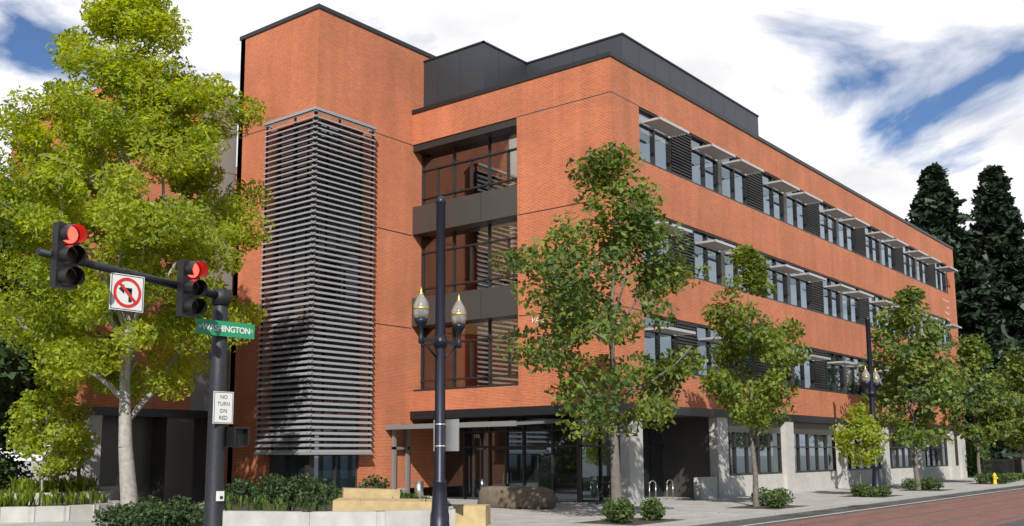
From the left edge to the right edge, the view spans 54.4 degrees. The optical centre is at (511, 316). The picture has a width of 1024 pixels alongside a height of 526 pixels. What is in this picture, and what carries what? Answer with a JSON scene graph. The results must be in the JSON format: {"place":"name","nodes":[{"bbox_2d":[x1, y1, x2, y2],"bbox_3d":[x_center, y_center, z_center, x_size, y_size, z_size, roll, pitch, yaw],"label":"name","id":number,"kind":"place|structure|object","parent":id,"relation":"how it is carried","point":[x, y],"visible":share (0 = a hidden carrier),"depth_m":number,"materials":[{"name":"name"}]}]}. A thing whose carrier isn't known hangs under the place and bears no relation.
{"place":"outdoors","nodes":[
{"label":"outdoors","id":0,"kind":"place"},
{"bbox_2d":[18,460,49,482],"bbox_3d":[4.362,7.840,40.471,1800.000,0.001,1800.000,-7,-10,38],"label":"ground","id":1,"kind":"structure","parent":0,"point":[33,463],"depth_m":226.93,"materials":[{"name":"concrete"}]},
{"bbox_2d":[0,176,118,458],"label":"dark tree","id":2,"kind":"object","parent":1,"relation":"on","point":[17,377],"visible":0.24,"depth_m":38.71,"materials":[{"name":"green plant"}]},
{"bbox_2d":[0,481,1008,525],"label":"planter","id":3,"kind":"object","parent":1,"relation":"on","point":[374,507],"visible":0.59,"depth_m":30.11,"materials":[{"name":"concrete"}]},
{"bbox_2d":[0,374,92,505],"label":"birch tree","id":4,"kind":"object","parent":3,"relation":"on","point":[55,416],"visible":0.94,"depth_m":35.19,"materials":[{"name":"green plant"}]},
{"bbox_2d":[15,383,100,487],"bbox_3d":[-17.048,4.786,37.686,3.330,4.692,3.228,-7,-10,38],"label":"birch tree","id":5,"kind":"object","parent":3,"relation":"on","point":[86,441],"visible":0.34,"depth_m":37.75,"materials":[{"name":"green plant"}]},
{"bbox_2d":[0,0,275,506],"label":"locust tree","id":6,"kind":"object","parent":3,"relation":"in","point":[60,185],"visible":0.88,"depth_m":33.10,"materials":[{"name":"green plant"}]},
{"bbox_2d":[0,439,1023,525],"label":"shrubs","id":7,"kind":"object","parent":1,"relation":"on","point":[304,492],"visible":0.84,"depth_m":34.80,"materials":[{"name":"green plant"}]},
{"bbox_2d":[0,470,1023,525],"bbox_3d":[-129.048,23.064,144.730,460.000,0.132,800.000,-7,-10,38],"label":"sidewalk","id":8,"kind":"structure","parent":1,"relation":"on","point":[696,512],"depth_m":38.84,"materials":[{"name":"concrete"}]},
{"bbox_2d":[35,222,254,525],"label":"traffic light","id":9,"kind":"object","parent":8,"relation":"on","point":[66,254],"visible":1,"depth_m":18.38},
{"bbox_2d":[202,323,249,333],"bbox_3d":[-5.497,0.233,19.201,0.001,0.124,1.095,-7,-10,38],"label":"street sign lettering","id":10,"kind":"object","parent":9,"relation":"attached to","point":[229,330],"visible":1,"depth_m":19.18,"materials":[{"name":"white"}]},
{"bbox_2d":[412,196,466,525],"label":"street lamp","id":11,"kind":"object","parent":8,"relation":"on","point":[446,434],"visible":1,"depth_m":27.82,"materials":[{"name":"black metal"}]},
{"bbox_2d":[386,418,565,493],"bbox_3d":[-2.510,6.451,44.705,7.830,3.740,6.180,-7,-10,38],"label":"entrance canopy","id":12,"kind":"object","parent":8,"relation":"on","point":[408,427],"visible":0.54,"depth_m":46.28,"materials":[{"name":"silver metal"}]},
{"bbox_2d":[487,141,711,520],"bbox_3d":[2.679,0.382,32.708,6.109,12.621,8.166,-7,-10,38],"label":"street tree","id":13,"kind":"object","parent":8,"relation":"on","point":[571,296],"visible":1,"depth_m":32.22,"materials":[{"name":"green plant"}]},
{"bbox_2d":[594,478,673,503],"bbox_3d":[5.604,7.772,44.838,0.500,1.081,6.279,-8,-11,44],"label":"bike rack","id":14,"kind":"object","parent":8,"relation":"on","point":[602,482],"visible":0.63,"depth_m":43.53,"materials":[{"name":"silver metal"}]},
{"bbox_2d":[698,242,812,506],"bbox_3d":[9.986,2.277,40.532,4.581,10.916,4.700,-7,-10,38],"label":"street tree","id":15,"kind":"object","parent":8,"relation":"on","point":[766,343],"visible":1,"depth_m":40.22,"materials":[{"name":"green plant"}]},
{"bbox_2d":[861,316,881,488],"bbox_3d":[19.479,4.686,53.918,0.660,9.500,2.066,-7,-10,38],"label":"street lamp","id":16,"kind":"object","parent":8,"relation":"on","point":[870,378],"visible":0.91,"depth_m":53.84,"materials":[{"name":"black metal"}]},
{"bbox_2d":[965,436,1021,475],"bbox_3d":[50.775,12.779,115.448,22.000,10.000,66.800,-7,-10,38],"label":"neighbour house fence","id":17,"kind":"object","parent":8,"relation":"on","point":[997,467],"visible":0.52,"depth_m":87.77,"materials":[{"name":"grey"}]},
{"bbox_2d":[992,473,997,483],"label":"fire hydrant","id":18,"kind":"object","parent":8,"relation":"on","point":[994,475],"visible":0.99,"depth_m":65.85,"materials":[{"name":"yellow metal"}]},
{"bbox_2d":[224,51,967,504],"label":"building block","id":19,"kind":"structure","parent":1,"relation":"on","point":[844,261],"depth_m":48.57,"materials":[{"name":"brick"}]},
{"bbox_2d":[423,32,758,135],"bbox_3d":[-0.017,-10.330,59.505,23.050,3.480,18.900,-7,-10,38],"label":"rooftop penthouse","id":20,"kind":"object","parent":19,"relation":"on","point":[477,66],"visible":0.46,"depth_m":50.26,"materials":[{"name":"grey metal"}]},
{"bbox_2d":[829,401,894,482],"bbox_3d":[17.336,6.587,49.629,3.236,4.783,2.991,-7,-10,38],"label":"young street tree","id":21,"kind":"object","parent":1,"relation":"on","point":[868,435],"visible":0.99,"depth_m":49.50,"materials":[{"name":"green plant"}]},
{"bbox_2d":[855,285,979,489],"bbox_3d":[22.949,3.989,56.844,6.529,11.863,6.770,-7,-10,38],"label":"street tree","id":22,"kind":"object","parent":1,"relation":"on","point":[898,392],"visible":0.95,"depth_m":56.55,"materials":[{"name":"green plant"}]},
{"bbox_2d":[904,162,1023,463],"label":"fir tree","id":23,"kind":"object","parent":1,"relation":"on","point":[934,206],"visible":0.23,"depth_m":100.75,"materials":[{"name":"green plant"}]},
{"bbox_2d":[933,333,1020,483],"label":"street tree","id":24,"kind":"object","parent":1,"relation":"on","point":[987,392],"visible":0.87,"depth_m":67.48,"materials":[{"name":"green plant"}]},
{"bbox_2d":[967,164,1023,471],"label":"fir tree","id":25,"kind":"object","parent":1,"relation":"on","point":[997,229],"visible":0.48,"depth_m":104.90,"materials":[{"name":"green plant"}]},
{"bbox_2d":[981,344,1023,472],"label":"street tree","id":26,"kind":"object","parent":1,"relation":"on","point":[1015,364],"visible":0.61,"depth_m":78.63,"materials":[{"name":"green plant"}]},
{"bbox_2d":[10,71,237,504],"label":"building wing","id":27,"kind":"structure","parent":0,"point":[169,438],"depth_m":44.80,"materials":[{"name":"grey concrete"}]},
{"bbox_2d":[226,3,484,499],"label":"building tower","id":28,"kind":"structure","parent":0,"point":[325,376],"depth_m":46.36,"materials":[{"name":"brick"}]},
{"bbox_2d":[0,0,1023,460],"label":"sky","id":29,"kind":"structure","parent":0,"point":[868,94],"materials":[{"name":"white"}]},
{"bbox_2d":[693,485,1023,525],"bbox_3d":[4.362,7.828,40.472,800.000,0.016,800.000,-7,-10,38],"label":"curb","id":30,"kind":"structure","parent":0,"point":[990,508],"depth_m":36.29,"materials":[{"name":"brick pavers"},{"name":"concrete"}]},
{"bbox_2d":[495,485,1023,525],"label":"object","id":31,"kind":"object","parent":30,"relation":"on","point":[852,506],"visible":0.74,"depth_m":40.95,"materials":[{"name":"grey concrete"}]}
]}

